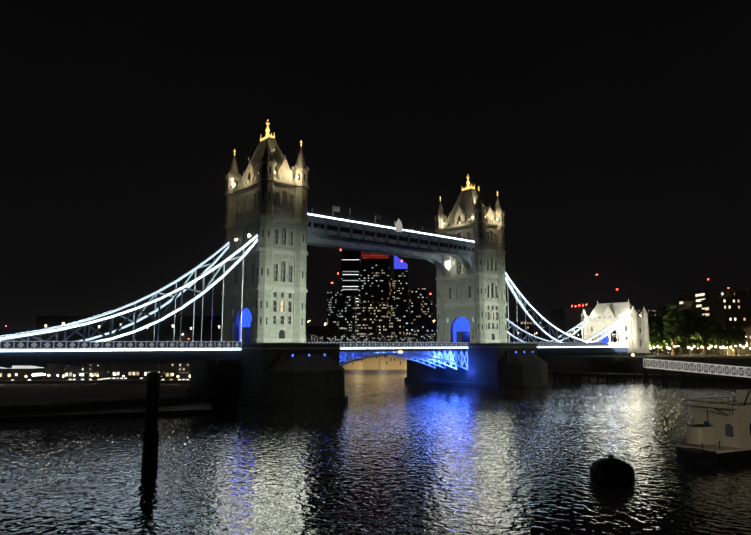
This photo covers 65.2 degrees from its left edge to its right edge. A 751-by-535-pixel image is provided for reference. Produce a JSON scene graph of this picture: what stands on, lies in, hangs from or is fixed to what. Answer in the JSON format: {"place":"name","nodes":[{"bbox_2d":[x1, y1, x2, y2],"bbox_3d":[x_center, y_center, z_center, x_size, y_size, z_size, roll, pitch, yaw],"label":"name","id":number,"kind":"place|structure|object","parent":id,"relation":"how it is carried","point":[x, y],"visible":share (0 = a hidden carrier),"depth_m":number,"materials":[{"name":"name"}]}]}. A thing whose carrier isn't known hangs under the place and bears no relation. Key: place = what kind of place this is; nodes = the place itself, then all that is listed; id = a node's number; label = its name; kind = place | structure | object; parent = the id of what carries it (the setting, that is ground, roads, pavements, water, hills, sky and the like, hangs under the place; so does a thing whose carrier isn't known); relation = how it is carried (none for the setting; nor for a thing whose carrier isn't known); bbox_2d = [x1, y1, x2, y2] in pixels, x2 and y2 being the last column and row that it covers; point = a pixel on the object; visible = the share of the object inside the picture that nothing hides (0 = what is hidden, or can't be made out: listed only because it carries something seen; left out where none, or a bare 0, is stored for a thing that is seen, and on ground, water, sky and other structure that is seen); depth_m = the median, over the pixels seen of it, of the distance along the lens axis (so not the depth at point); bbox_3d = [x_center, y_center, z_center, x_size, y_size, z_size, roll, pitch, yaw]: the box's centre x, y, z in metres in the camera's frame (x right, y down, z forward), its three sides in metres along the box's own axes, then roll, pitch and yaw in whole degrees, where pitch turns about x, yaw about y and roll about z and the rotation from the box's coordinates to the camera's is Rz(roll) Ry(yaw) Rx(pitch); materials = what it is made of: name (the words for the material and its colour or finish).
{"place":"outdoors","nodes":[
{"label":"outdoors","id":0,"kind":"place"},
{"bbox_2d":[0,383,211,420],"bbox_3d":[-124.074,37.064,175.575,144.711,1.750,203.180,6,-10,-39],"label":"barge","id":1,"kind":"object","parent":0,"point":[20,402],"visible":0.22,"depth_m":135.88,"materials":[{"name":"grey metal"}]},
{"bbox_2d":[0,373,750,534],"bbox_3d":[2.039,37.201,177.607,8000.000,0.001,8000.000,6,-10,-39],"label":"river","id":2,"kind":"structure","parent":0,"point":[386,454],"depth_m":66.54,"materials":[{"name":"black liquid"}]},
{"bbox_2d":[0,326,220,383],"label":"distant buildings","id":3,"kind":"structure","parent":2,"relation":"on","point":[83,373],"depth_m":205.74,"materials":[{"name":"grey"}]},
{"bbox_2d":[141,371,160,476],"bbox_3d":[-24.446,18.409,63.811,1.800,14.000,1.712,6,-10,-39],"label":"mooring post","id":4,"kind":"object","parent":2,"relation":"on","point":[150,433],"visible":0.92,"depth_m":63.44,"materials":[{"name":"black wood"}]},
{"bbox_2d":[35,249,436,341],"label":"city skyline","id":5,"kind":"structure","parent":2,"relation":"on","point":[379,313],"depth_m":754.52,"materials":[{"name":"black"}]},
{"bbox_2d":[186,344,347,408],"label":"pier","id":6,"kind":"structure","parent":2,"relation":"on","point":[289,376],"depth_m":133.58,"materials":[{"name":"stone"}]},
{"bbox_2d":[220,119,309,343],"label":"tower","id":7,"kind":"structure","parent":6,"relation":"on","point":[266,193],"depth_m":150.17,"materials":[{"name":"stone"}]},
{"bbox_2d":[307,206,474,276],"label":"walkways","id":8,"kind":"structure","parent":7,"relation":"attached to","point":[438,251],"depth_m":179.13,"materials":[{"name":"grey metal"}]},
{"bbox_2d":[0,321,627,369],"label":"bridge decks","id":9,"kind":"object","parent":6,"relation":"on","point":[40,353],"visible":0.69,"depth_m":132.85,"materials":[{"name":"blue paint"}]},
{"bbox_2d":[0,234,623,342],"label":"suspension chains","id":10,"kind":"object","parent":9,"relation":"on","point":[113,314],"visible":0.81,"depth_m":139.37,"materials":[{"name":"blue paint"}]},
{"bbox_2d":[404,344,550,389],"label":"pier","id":11,"kind":"structure","parent":2,"relation":"on","point":[509,366],"depth_m":187.15,"materials":[{"name":"stone"}]},
{"bbox_2d":[434,177,507,343],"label":"tower","id":12,"kind":"structure","parent":11,"relation":"on","point":[471,307],"depth_m":203.27,"materials":[{"name":"stone"}]},
{"bbox_2d":[589,454,634,479],"bbox_3d":[25.409,21.547,63.208,4.560,2.620,4.445,6,-10,-39],"label":"mooring buoy","id":13,"kind":"object","parent":2,"relation":"on","point":[610,467],"visible":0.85,"depth_m":61.79,"materials":[{"name":"black"}]},
{"bbox_2d":[553,358,750,384],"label":"jetty","id":14,"kind":"object","parent":2,"relation":"on","point":[683,376],"visible":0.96,"depth_m":208.73,"materials":[{"name":"white paint"}]},
{"bbox_2d":[676,389,750,474],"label":"moored vessel","id":15,"kind":"object","parent":2,"relation":"on","point":[718,432],"visible":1,"depth_m":70.90,"materials":[{"name":"white metal"}]},
{"bbox_2d":[0,0,750,328],"label":"sky","id":16,"kind":"structure","parent":0,"point":[612,137],"materials":[{"name":"black"}]},
{"bbox_2d":[342,351,750,383],"bbox_3d":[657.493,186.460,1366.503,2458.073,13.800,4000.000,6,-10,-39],"label":"quay","id":17,"kind":"structure","parent":0,"point":[628,363],"depth_m":265.23,"materials":[{"name":"stone"}]},
{"bbox_2d":[339,304,750,366],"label":"riverside trees","id":18,"kind":"object","parent":17,"relation":"on","point":[681,329],"visible":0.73,"depth_m":281.93,"materials":[{"name":"green plant"}]},
{"bbox_2d":[580,298,649,352],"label":"abutment tower","id":19,"kind":"structure","parent":17,"relation":"on","point":[632,330],"depth_m":263.14,"materials":[{"name":"stone"}]},
{"bbox_2d":[632,344,750,355],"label":"street lights","id":20,"kind":"object","parent":17,"relation":"on","point":[697,348],"visible":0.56,"depth_m":282.88,"materials":[{"name":"yellow metal"}]},
{"bbox_2d":[507,274,750,354],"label":"background buildings","id":21,"kind":"structure","parent":0,"point":[727,308],"depth_m":338.07,"materials":[{"name":"brown"}]}
]}

